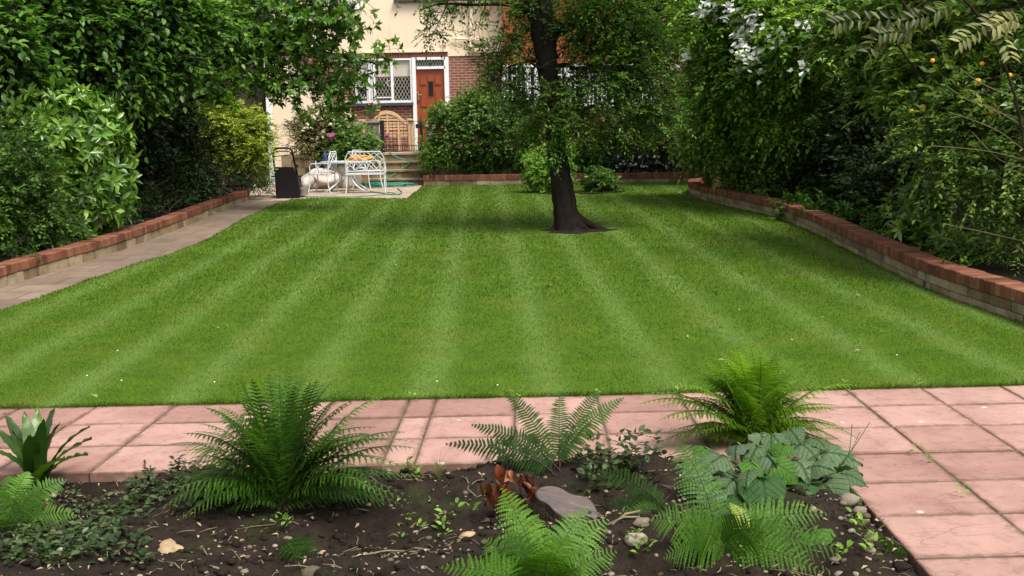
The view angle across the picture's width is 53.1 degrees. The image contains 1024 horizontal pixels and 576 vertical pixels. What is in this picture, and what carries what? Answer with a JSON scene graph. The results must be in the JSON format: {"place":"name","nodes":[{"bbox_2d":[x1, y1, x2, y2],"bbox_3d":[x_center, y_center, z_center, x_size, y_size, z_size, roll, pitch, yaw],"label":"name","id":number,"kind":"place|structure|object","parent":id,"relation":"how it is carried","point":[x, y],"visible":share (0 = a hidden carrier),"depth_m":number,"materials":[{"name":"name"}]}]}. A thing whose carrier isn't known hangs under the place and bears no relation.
{"place":"outdoors","nodes":[
{"label":"outdoors","id":0,"kind":"place"},
{"bbox_2d":[0,194,224,261],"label":"bed soil","id":1,"kind":"structure","parent":0,"point":[149,216],"depth_m":16.04,"materials":[{"name":"brown soil"}]},
{"bbox_2d":[0,105,92,262],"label":"bush","id":2,"kind":"object","parent":1,"relation":"on","point":[22,200],"visible":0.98,"depth_m":12.13,"materials":[{"name":"green plant"}]},
{"bbox_2d":[0,69,142,240],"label":"laurel shrub","id":3,"kind":"object","parent":1,"relation":"on","point":[98,147],"visible":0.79,"depth_m":13.45,"materials":[{"name":"green plant"}]},
{"bbox_2d":[0,5,245,195],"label":"background tree","id":4,"kind":"object","parent":1,"relation":"on","point":[187,115],"depth_m":18.98,"materials":[{"name":"green plant"}]},
{"bbox_2d":[0,0,272,219],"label":"broadleaf tree","id":5,"kind":"object","parent":1,"relation":"on","point":[130,51],"visible":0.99,"depth_m":14.80,"materials":[{"name":"green plant"}]},
{"bbox_2d":[124,173,224,224],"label":"bush","id":6,"kind":"object","parent":1,"relation":"on","point":[159,202],"visible":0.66,"depth_m":17.52,"materials":[{"name":"green plant"}]},
{"bbox_2d":[135,95,234,211],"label":"bush","id":7,"kind":"object","parent":1,"relation":"on","point":[179,167],"visible":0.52,"depth_m":18.56,"materials":[{"name":"green plant"}]},
{"bbox_2d":[183,157,275,197],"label":"bush","id":8,"kind":"object","parent":1,"relation":"on","point":[265,185],"visible":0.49,"depth_m":21.42,"materials":[{"name":"green plant"}]},
{"bbox_2d":[188,89,282,196],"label":"yellow shrub","id":9,"kind":"object","parent":1,"relation":"on","point":[237,127],"visible":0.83,"depth_m":21.10,"materials":[{"name":"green plant"}]},
{"bbox_2d":[169,0,404,198],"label":"spreading tree","id":10,"kind":"object","parent":1,"relation":"on","point":[296,40],"visible":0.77,"depth_m":17.94,"materials":[{"name":"green plant"}]},
{"bbox_2d":[0,201,283,308],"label":"path","id":11,"kind":"structure","parent":0,"point":[15,294],"depth_m":13.13,"materials":[{"name":"beige stone"}]},
{"bbox_2d":[249,184,423,200],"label":"patio","id":12,"kind":"structure","parent":0,"point":[407,191],"depth_m":23.22,"materials":[{"name":"beige stone"}]},
{"bbox_2d":[271,147,307,198],"bbox_3d":[-4.817,-2.486,22.163,0.682,1.135,1.171,-1,9,1],"label":"lawn mower","id":13,"kind":"object","parent":12,"relation":"on","point":[288,184],"visible":0.92,"depth_m":21.73,"materials":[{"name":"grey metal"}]},
{"bbox_2d":[291,155,324,177],"bbox_3d":[-4.673,-2.947,25.976,1.604,0.876,0.990,-1,9,1],"label":"stone planter","id":14,"kind":"object","parent":12,"relation":"on","point":[303,167],"visible":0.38,"depth_m":25.51,"materials":[{"name":"beige stone"}]},
{"bbox_2d":[275,96,361,166],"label":"flowering shrub","id":15,"kind":"object","parent":14,"relation":"in","point":[307,135],"visible":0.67,"depth_m":25.39,"materials":[{"name":"green plant"}]},
{"bbox_2d":[317,113,385,173],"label":"rose shrub","id":16,"kind":"object","parent":14,"relation":"in","point":[343,147],"visible":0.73,"depth_m":25.27,"materials":[{"name":"green plant"}]},
{"bbox_2d":[301,168,344,188],"bbox_3d":[-4.886,-2.664,24.987,0.998,0.507,1.528,4,10,31],"label":"sack","id":17,"kind":"object","parent":12,"relation":"on","point":[322,181],"visible":0.68,"depth_m":25.13,"materials":[{"name":"white fabric"}]},
{"bbox_2d":[308,151,337,192],"bbox_3d":[-4.384,-2.687,23.698,0.578,0.946,0.534,1,9,11],"label":"garden chair","id":18,"kind":"object","parent":12,"relation":"on","point":[327,173],"visible":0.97,"depth_m":23.51,"materials":[{"name":"white metal"}]},
{"bbox_2d":[320,160,371,191],"bbox_3d":[-3.870,-2.607,23.956,1.200,0.721,0.840,-1,9,1],"label":"garden table","id":19,"kind":"object","parent":12,"relation":"on","point":[338,182],"visible":0.8,"depth_m":23.78,"materials":[{"name":"white metal"}]},
{"bbox_2d":[322,150,327,160],"bbox_3d":[-4.370,-3.095,23.948,0.125,0.262,0.107,-1,9,1],"label":"spray bottle","id":20,"kind":"object","parent":19,"relation":"on","point":[324,155],"visible":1,"depth_m":23.91,"materials":[{"name":"plastic"}]},
{"bbox_2d":[348,155,372,160],"bbox_3d":[-3.529,-3.030,23.898,0.592,0.155,0.420,-1,9,1],"label":"extension cable","id":21,"kind":"object","parent":19,"relation":"on","point":[351,158],"visible":0.66,"depth_m":23.75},
{"bbox_2d":[306,192,395,196],"bbox_3d":[-3.345,-2.027,22.302,2.120,0.021,0.914,-9,12,-43],"label":"electric cable","id":22,"kind":"object","parent":12,"relation":"on","point":[350,196],"visible":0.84,"depth_m":21.84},
{"bbox_2d":[337,164,365,187],"bbox_3d":[-4.154,-2.822,25.646,1.031,0.592,0.616,-1,9,1],"label":"sack","id":23,"kind":"object","parent":12,"relation":"on","point":[358,178],"visible":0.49,"depth_m":25.43,"materials":[{"name":"beige fabric"}]},
{"bbox_2d":[359,172,368,186],"bbox_3d":[-3.775,-2.717,25.722,0.400,0.360,0.394,-1,9,1],"label":"plant pot","id":24,"kind":"object","parent":12,"relation":"on","point":[363,178],"visible":0.26,"depth_m":25.57,"materials":[{"name":"brown ceramic"}]},
{"bbox_2d":[344,151,387,193],"bbox_3d":[-3.302,-2.623,23.155,0.915,0.946,0.577,-1,9,-3],"label":"garden settee","id":25,"kind":"object","parent":12,"relation":"on","point":[364,162],"visible":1,"depth_m":22.91,"materials":[{"name":"white metal"}]},
{"bbox_2d":[351,150,383,188],"bbox_3d":[-3.525,-2.887,24.898,0.578,0.946,0.534,4,10,29],"label":"garden chair","id":26,"kind":"object","parent":12,"relation":"on","point":[366,170],"visible":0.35,"depth_m":24.99,"materials":[{"name":"white metal"}]},
{"bbox_2d":[360,151,416,194],"bbox_3d":[-3.202,-2.792,24.528,1.600,0.872,5.038,-1,9,1],"label":"garden hose","id":27,"kind":"object","parent":12,"relation":"on","point":[379,184],"visible":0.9,"depth_m":25.48,"materials":[{"name":"green rubber"}]},
{"bbox_2d":[295,149,735,184],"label":"stone steps","id":28,"kind":"structure","parent":12,"relation":"on","point":[395,165],"depth_m":26.72,"materials":[{"name":"stone"}]},
{"bbox_2d":[353,122,365,142],"bbox_3d":[-4.176,-4.002,27.345,0.720,0.822,0.250,-1,9,1],"label":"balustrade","id":29,"kind":"object","parent":28,"relation":"on","point":[362,123],"visible":0.04,"depth_m":27.22,"materials":[{"name":"grey stone"}]},
{"bbox_2d":[358,110,413,151],"bbox_3d":[-3.423,-4.287,27.981,1.440,1.125,0.655,-1,9,1],"label":"bench","id":30,"kind":"object","parent":28,"relation":"on","point":[410,133],"visible":0.59,"depth_m":28.19,"materials":[{"name":"brown wood"}]},
{"bbox_2d":[380,120,422,152],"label":"gate","id":31,"kind":"structure","parent":28,"relation":"on","point":[383,133],"depth_m":27.01,"materials":[{"name":"black metal"}]},
{"bbox_2d":[423,454,453,479],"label":"grass tuft","id":32,"kind":"object","parent":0,"point":[438,475],"visible":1,"depth_m":4.63,"materials":[{"name":"green plant"}]},
{"bbox_2d":[0,449,918,575],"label":"flower bed soil","id":33,"kind":"structure","parent":0,"point":[386,519],"depth_m":4.15,"materials":[{"name":"brown soil"}]},
{"bbox_2d":[0,471,76,533],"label":"sword fern","id":34,"kind":"object","parent":33,"relation":"on","point":[20,507],"visible":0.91,"depth_m":4.23,"materials":[{"name":"green plant"}]},
{"bbox_2d":[0,405,91,489],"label":"hart tongue fern","id":35,"kind":"object","parent":33,"relation":"on","point":[28,443],"visible":0.88,"depth_m":4.85,"materials":[{"name":"green plant"}]},
{"bbox_2d":[0,454,223,566],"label":"ground cover","id":36,"kind":"object","parent":33,"relation":"on","point":[62,535],"visible":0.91,"depth_m":4.10,"materials":[{"name":"green plant"}]},
{"bbox_2d":[142,460,153,478],"bbox_3d":[-1.671,0.850,4.706,0.063,0.110,0.125,-4,9,-19],"label":"bugle spike","id":37,"kind":"object","parent":33,"relation":"on","point":[145,472],"visible":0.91,"depth_m":4.72,"materials":[{"name":"green plant"}]},
{"bbox_2d":[158,538,183,553],"bbox_3d":[-1.357,1.024,4.029,0.106,0.056,0.088,2,9,16],"label":"stone","id":38,"kind":"object","parent":33,"relation":"on","point":[167,546],"visible":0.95,"depth_m":4.02,"materials":[{"name":"beige stone"}]},
{"bbox_2d":[159,370,420,519],"bbox_3d":[-0.963,0.710,4.377,1.107,0.732,0.524,-1,9,1],"label":"lady fern","id":39,"kind":"object","parent":33,"relation":"on","point":[281,467],"visible":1,"depth_m":4.32,"materials":[{"name":"green plant"}]},
{"bbox_2d":[275,534,320,561],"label":"young fern","id":40,"kind":"object","parent":33,"relation":"on","point":[295,541],"visible":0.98,"depth_m":4.04,"materials":[{"name":"green plant"}]},
{"bbox_2d":[301,565,320,575],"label":"stone","id":41,"kind":"object","parent":33,"relation":"on","point":[309,570],"visible":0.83,"depth_m":3.76,"materials":[{"name":"beige stone"}]},
{"bbox_2d":[393,458,415,470],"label":"grass tuft","id":42,"kind":"object","parent":33,"relation":"on","point":[409,465],"visible":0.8,"depth_m":4.93,"materials":[{"name":"green plant"}]},
{"bbox_2d":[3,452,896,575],"bbox_3d":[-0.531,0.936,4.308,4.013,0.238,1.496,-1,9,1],"label":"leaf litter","id":43,"kind":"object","parent":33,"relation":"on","point":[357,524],"visible":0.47,"depth_m":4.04,"materials":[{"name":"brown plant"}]},
{"bbox_2d":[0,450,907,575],"bbox_3d":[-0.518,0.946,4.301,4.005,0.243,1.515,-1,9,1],"label":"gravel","id":44,"kind":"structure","parent":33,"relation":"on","point":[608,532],"depth_m":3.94,"materials":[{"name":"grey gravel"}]},
{"bbox_2d":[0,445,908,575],"bbox_3d":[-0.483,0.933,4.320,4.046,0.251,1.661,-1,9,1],"label":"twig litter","id":45,"kind":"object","parent":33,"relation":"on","point":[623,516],"visible":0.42,"depth_m":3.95,"materials":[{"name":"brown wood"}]},
{"bbox_2d":[458,531,474,538],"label":"dry leaf","id":46,"kind":"object","parent":33,"relation":"on","point":[469,533],"visible":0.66,"depth_m":3.88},
{"bbox_2d":[478,454,537,518],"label":"withered plant","id":47,"kind":"object","parent":33,"relation":"on","point":[494,493],"visible":0.76,"depth_m":4.16,"materials":[{"name":"brown plant"}]},
{"bbox_2d":[441,488,616,575],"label":"lady fern","id":48,"kind":"object","parent":33,"relation":"on","point":[560,558],"visible":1,"depth_m":3.55,"materials":[{"name":"green plant"}]},
{"bbox_2d":[92,376,968,565],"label":"seedling weeds","id":49,"kind":"object","parent":33,"relation":"on","point":[637,545],"visible":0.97,"depth_m":4.19,"materials":[{"name":"green plant"}]},
{"bbox_2d":[446,389,623,476],"bbox_3d":[0.099,0.670,4.769,0.836,0.373,0.255,-4,9,-19],"label":"sword fern","id":50,"kind":"object","parent":33,"relation":"on","point":[563,451],"visible":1,"depth_m":4.74,"materials":[{"name":"green plant"}]},
{"bbox_2d":[530,486,600,521],"bbox_3d":[0.232,0.923,4.119,0.367,0.210,0.197,1,9,15],"label":"stone","id":51,"kind":"object","parent":33,"relation":"on","point":[549,503],"visible":0.44,"depth_m":4.11,"materials":[{"name":"grey stone"}]},
{"bbox_2d":[485,424,665,492],"bbox_3d":[0.287,0.787,4.767,0.877,0.263,0.512,0,9,7],"label":"ground cover","id":52,"kind":"object","parent":33,"relation":"on","point":[599,450],"visible":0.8,"depth_m":4.72,"materials":[{"name":"green plant"}]},
{"bbox_2d":[589,467,669,518],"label":"sword fern","id":53,"kind":"object","parent":33,"relation":"on","point":[649,500],"visible":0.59,"depth_m":4.08,"materials":[{"name":"green plant"}]},
{"bbox_2d":[624,533,647,546],"bbox_3d":[0.455,0.924,3.753,0.089,0.056,0.063,-1,9,1],"label":"stone","id":54,"kind":"object","parent":33,"relation":"on","point":[628,541],"visible":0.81,"depth_m":3.73,"materials":[{"name":"grey stone"}]},
{"bbox_2d":[632,517,649,526],"bbox_3d":[0.484,0.882,3.847,0.067,0.037,0.052,-1,9,1],"label":"stone","id":55,"kind":"object","parent":33,"relation":"on","point":[639,522],"visible":0.98,"depth_m":3.83,"materials":[{"name":"beige stone"}]},
{"bbox_2d":[729,503,755,566],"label":"young fern","id":56,"kind":"object","parent":33,"relation":"on","point":[736,510],"visible":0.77,"depth_m":3.73,"materials":[{"name":"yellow plant"}]},
{"bbox_2d":[649,441,843,575],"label":"lady fern","id":57,"kind":"object","parent":33,"relation":"on","point":[710,530],"visible":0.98,"depth_m":3.68,"materials":[{"name":"green plant"}]},
{"bbox_2d":[638,339,857,445],"bbox_3d":[1.174,0.593,5.160,1.104,0.651,0.449,-1,9,1],"label":"lady fern","id":58,"kind":"object","parent":33,"relation":"on","point":[753,397],"visible":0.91,"depth_m":5.11,"materials":[{"name":"green plant"}]},
{"bbox_2d":[680,422,869,510],"bbox_3d":[1.135,0.809,4.350,0.782,0.434,0.582,-7,10,-33],"label":"brunnera","id":59,"kind":"object","parent":33,"relation":"on","point":[767,466],"visible":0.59,"depth_m":4.36,"materials":[{"name":"green plant"}]},
{"bbox_2d":[799,525,835,569],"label":"broad leaf plant","id":60,"kind":"object","parent":33,"relation":"on","point":[826,533],"visible":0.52,"depth_m":3.89,"materials":[{"name":"green plant"}]},
{"bbox_2d":[840,493,858,506],"bbox_3d":[1.369,0.859,4.154,0.082,0.052,0.064,-1,9,1],"label":"stone","id":61,"kind":"object","parent":33,"relation":"on","point":[850,499],"visible":0.95,"depth_m":4.13,"materials":[{"name":"beige stone"}]},
{"bbox_2d":[847,528,855,532],"bbox_3d":[1.298,0.928,3.912,0.032,0.020,0.025,-1,9,1],"label":"stone","id":62,"kind":"object","parent":33,"relation":"on","point":[850,530],"visible":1,"depth_m":3.90,"materials":[{"name":"grey stone"}]},
{"bbox_2d":[852,506,866,513],"bbox_3d":[1.388,0.887,4.086,0.058,0.033,0.044,-1,9,1],"label":"stone","id":63,"kind":"object","parent":33,"relation":"on","point":[860,509],"visible":0.78,"depth_m":4.07,"materials":[{"name":"beige stone"}]},
{"bbox_2d":[865,547,875,553],"bbox_3d":[1.315,0.963,3.759,0.040,0.023,0.037,-1,9,1],"label":"stone","id":64,"kind":"object","parent":33,"relation":"on","point":[870,550],"visible":1,"depth_m":3.75,"materials":[{"name":"grey stone"}]},
{"bbox_2d":[878,534,907,561],"bbox_3d":[1.387,0.984,3.906,0.241,0.079,0.274,-1,9,1],"label":"moss cushion","id":65,"kind":"object","parent":33,"relation":"on","point":[899,550],"visible":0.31,"depth_m":3.87,"materials":[{"name":"green plant"}]},
{"bbox_2d":[1,125,1017,194],"bbox_3d":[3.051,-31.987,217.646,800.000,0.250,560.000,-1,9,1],"label":"ground","id":66,"kind":"structure","parent":0,"point":[262,186],"depth_m":28.19,"materials":[{"name":"soil"}]},
{"bbox_2d":[0,190,249,287],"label":"retaining wall","id":67,"kind":"structure","parent":66,"relation":"on","point":[18,269],"depth_m":13.35,"materials":[{"name":"brick"}]},
{"bbox_2d":[145,0,822,185],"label":"house","id":68,"kind":"structure","parent":66,"relation":"on","point":[415,84],"depth_m":28.62,"materials":[{"name":"cream render"},{"name":"brick"},{"name":"orange tile"}]},
{"bbox_2d":[341,58,412,106],"bbox_3d":[-3.821,-5.773,28.761,2.078,1.302,0.200,-1,9,1],"label":"window","id":69,"kind":"structure","parent":68,"relation":"in","point":[398,91],"depth_m":28.81,"materials":[{"name":"white paint"}]},
{"bbox_2d":[416,69,445,147],"bbox_3d":[-2.277,-5.050,28.871,0.801,2.202,0.162,-1,9,1],"label":"door","id":70,"kind":"structure","parent":68,"relation":"in","point":[430,84],"depth_m":28.81,"materials":[{"name":"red wood"}]},
{"bbox_2d":[481,6,491,14],"bbox_3d":[-0.724,-7.755,28.458,0.316,0.356,0.130,-1,9,1],"label":"alarm box","id":71,"kind":"object","parent":68,"relation":"attached to","point":[488,8],"visible":0.48,"depth_m":28.42,"materials":[{"name":"yellow plastic"}]},
{"bbox_2d":[502,64,653,107],"bbox_3d":[1.840,-5.575,28.172,4.229,1.167,0.130,-1,9,1],"label":"bay window","id":72,"kind":"structure","parent":68,"relation":"in","point":[559,74],"depth_m":28.16,"materials":[{"name":"white paint"}]},
{"bbox_2d":[423,172,698,185],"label":"retaining wall","id":73,"kind":"structure","parent":66,"relation":"on","point":[515,179],"depth_m":25.57,"materials":[{"name":"brick"}]},
{"bbox_2d":[688,177,1023,322],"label":"retaining wall","id":74,"kind":"structure","parent":66,"relation":"on","point":[1001,295],"depth_m":10.58,"materials":[{"name":"brick"}]},
{"bbox_2d":[765,186,979,269],"bbox_3d":[4.552,-0.726,13.047,1.377,0.872,7.760,-1,9,1],"label":"ivy","id":75,"kind":"object","parent":74,"relation":"attached to","point":[854,216],"visible":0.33,"depth_m":13.90,"materials":[{"name":"green plant"}]},
{"bbox_2d":[0,182,1023,409],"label":"lawn","id":76,"kind":"structure","parent":0,"point":[523,231],"depth_m":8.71,"materials":[{"name":"green plant"}]},
{"bbox_2d":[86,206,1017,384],"bbox_3d":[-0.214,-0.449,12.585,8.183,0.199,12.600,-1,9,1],"label":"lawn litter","id":77,"kind":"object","parent":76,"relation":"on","point":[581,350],"visible":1,"depth_m":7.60,"materials":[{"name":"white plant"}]},
{"bbox_2d":[394,0,742,230],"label":"lawn tree","id":78,"kind":"object","parent":76,"relation":"on","point":[622,46],"visible":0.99,"depth_m":14.53,"materials":[{"name":"green plant"}]},
{"bbox_2d":[540,228,619,233],"bbox_3d":[0.951,-0.841,14.901,1.218,0.048,0.883,3,10,24],"label":"soil ring","id":79,"kind":"object","parent":76,"relation":"on","point":[580,231],"visible":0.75,"depth_m":14.78,"materials":[{"name":"brown soil"}]},
{"bbox_2d":[574,190,625,192],"bbox_3d":[1.848,-2.061,21.851,1.198,0.014,0.931,-1,9,1],"label":"soil ring","id":80,"kind":"object","parent":76,"relation":"on","point":[596,192],"visible":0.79,"depth_m":21.73,"materials":[{"name":"brown soil"}]},
{"bbox_2d":[573,164,624,191],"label":"young shrub","id":81,"kind":"object","parent":80,"relation":"on","point":[603,180],"visible":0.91,"depth_m":21.86,"materials":[{"name":"green plant"}]},
{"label":"soil ring","id":82,"kind":"structure","parent":76,"relation":"on","visible":0},
{"bbox_2d":[520,137,578,193],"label":"young shrub","id":83,"kind":"object","parent":82,"relation":"on","point":[531,175],"visible":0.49,"depth_m":21.81,"materials":[{"name":"green plant"}]},
{"bbox_2d":[0,385,1023,575],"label":"paving","id":84,"kind":"structure","parent":0,"point":[935,427],"depth_m":5.32,"materials":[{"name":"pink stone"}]},
{"bbox_2d":[281,150,819,178],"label":"terrace","id":85,"kind":"structure","parent":0,"point":[286,161],"depth_m":27.12,"materials":[{"name":"stone"}]},
{"bbox_2d":[363,121,379,152],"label":"pillar","id":86,"kind":"structure","parent":85,"relation":"on","point":[376,124],"depth_m":27.07,"materials":[{"name":"grey stone"}]},
{"bbox_2d":[364,110,380,120],"bbox_3d":[-3.720,-4.579,27.182,0.470,0.280,0.470,-1,9,1],"label":"urn","id":87,"kind":"object","parent":86,"relation":"on","point":[371,116],"visible":0.75,"depth_m":27.08,"materials":[{"name":"stone"}]},
{"bbox_2d":[365,100,379,116],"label":"potted flower","id":88,"kind":"object","parent":87,"relation":"in","point":[370,102],"visible":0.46,"depth_m":27.02,"materials":[{"name":"pink plant"}]},
{"bbox_2d":[712,163,1023,282],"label":"bed soil","id":89,"kind":"structure","parent":0,"point":[997,269],"depth_m":10.54,"materials":[{"name":"brown soil"}]},
{"bbox_2d":[692,161,733,185],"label":"grass tuft","id":90,"kind":"object","parent":89,"relation":"on","point":[708,181],"visible":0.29,"depth_m":20.38,"materials":[{"name":"green plant"}]},
{"bbox_2d":[659,0,870,197],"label":"flowering shrub","id":91,"kind":"object","parent":89,"relation":"on","point":[747,96],"visible":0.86,"depth_m":17.16,"materials":[{"name":"green plant"}]},
{"bbox_2d":[619,0,935,177],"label":"evergreen tree","id":92,"kind":"object","parent":89,"relation":"on","point":[657,10],"visible":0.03,"depth_m":23.30,"materials":[{"name":"green plant"}]},
{"bbox_2d":[765,66,984,227],"bbox_3d":[5.535,-1.934,15.394,2.678,3.161,5.465,-1,9,1],"label":"shade bush","id":93,"kind":"object","parent":89,"relation":"on","point":[855,166],"visible":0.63,"depth_m":15.28,"materials":[{"name":"green plant"}]},
{"bbox_2d":[792,0,1023,254],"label":"glossy shrub","id":94,"kind":"object","parent":89,"relation":"on","point":[892,68],"visible":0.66,"depth_m":10.89,"materials":[{"name":"green plant"}]},
{"bbox_2d":[814,0,1023,206],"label":"background tree","id":95,"kind":"object","parent":89,"relation":"on","point":[1021,6],"visible":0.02,"depth_m":17.54,"materials":[{"name":"green plant"}]},
{"bbox_2d":[827,0,1023,151],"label":"mahonia","id":96,"kind":"object","parent":89,"relation":"on","point":[908,29],"visible":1,"depth_m":8.53,"materials":[{"name":"green plant"}]},
{"bbox_2d":[873,172,1015,263],"bbox_3d":[4.807,-0.638,11.412,1.251,1.270,2.726,-1,9,1],"label":"bush","id":97,"kind":"object","parent":89,"relation":"on","point":[905,206],"visible":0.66,"depth_m":11.57,"materials":[{"name":"green plant"}]},
{"bbox_2d":[873,32,1023,251],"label":"kerria shrub","id":98,"kind":"object","parent":89,"relation":"on","point":[951,152],"visible":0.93,"depth_m":9.64,"materials":[{"name":"green plant"}]},
{"bbox_2d":[926,164,1023,276],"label":"bush","id":99,"kind":"object","parent":89,"relation":"on","point":[995,248],"visible":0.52,"depth_m":9.81,"materials":[{"name":"green plant"}]},
{"label":"back bed soil","id":100,"kind":"structure","parent":0,"visible":0},
{"bbox_2d":[410,130,459,176],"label":"bush","id":101,"kind":"object","parent":100,"relation":"on","point":[433,166],"visible":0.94,"depth_m":25.85,"materials":[{"name":"green plant"}]},
{"bbox_2d":[416,80,544,174],"bbox_3d":[-0.685,-4.000,25.850,3.655,2.577,1.920,-1,9,1],"label":"rose shrub","id":102,"kind":"object","parent":100,"relation":"on","point":[470,120],"visible":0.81,"depth_m":25.65,"materials":[{"name":"green plant"}]},
{"bbox_2d":[457,138,544,174],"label":"bush","id":103,"kind":"object","parent":100,"relation":"on","point":[514,167],"visible":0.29,"depth_m":26.04,"materials":[{"name":"green plant"}]},
{"bbox_2d":[565,101,695,172],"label":"bush","id":104,"kind":"object","parent":100,"relation":"on","point":[580,164],"visible":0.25,"depth_m":25.72,"materials":[{"name":"green plant"}]},
{"bbox_2d":[587,147,690,172],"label":"geranium","id":105,"kind":"object","parent":100,"relation":"on","point":[618,162],"visible":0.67,"depth_m":25.56,"materials":[{"name":"green plant"}]}
]}

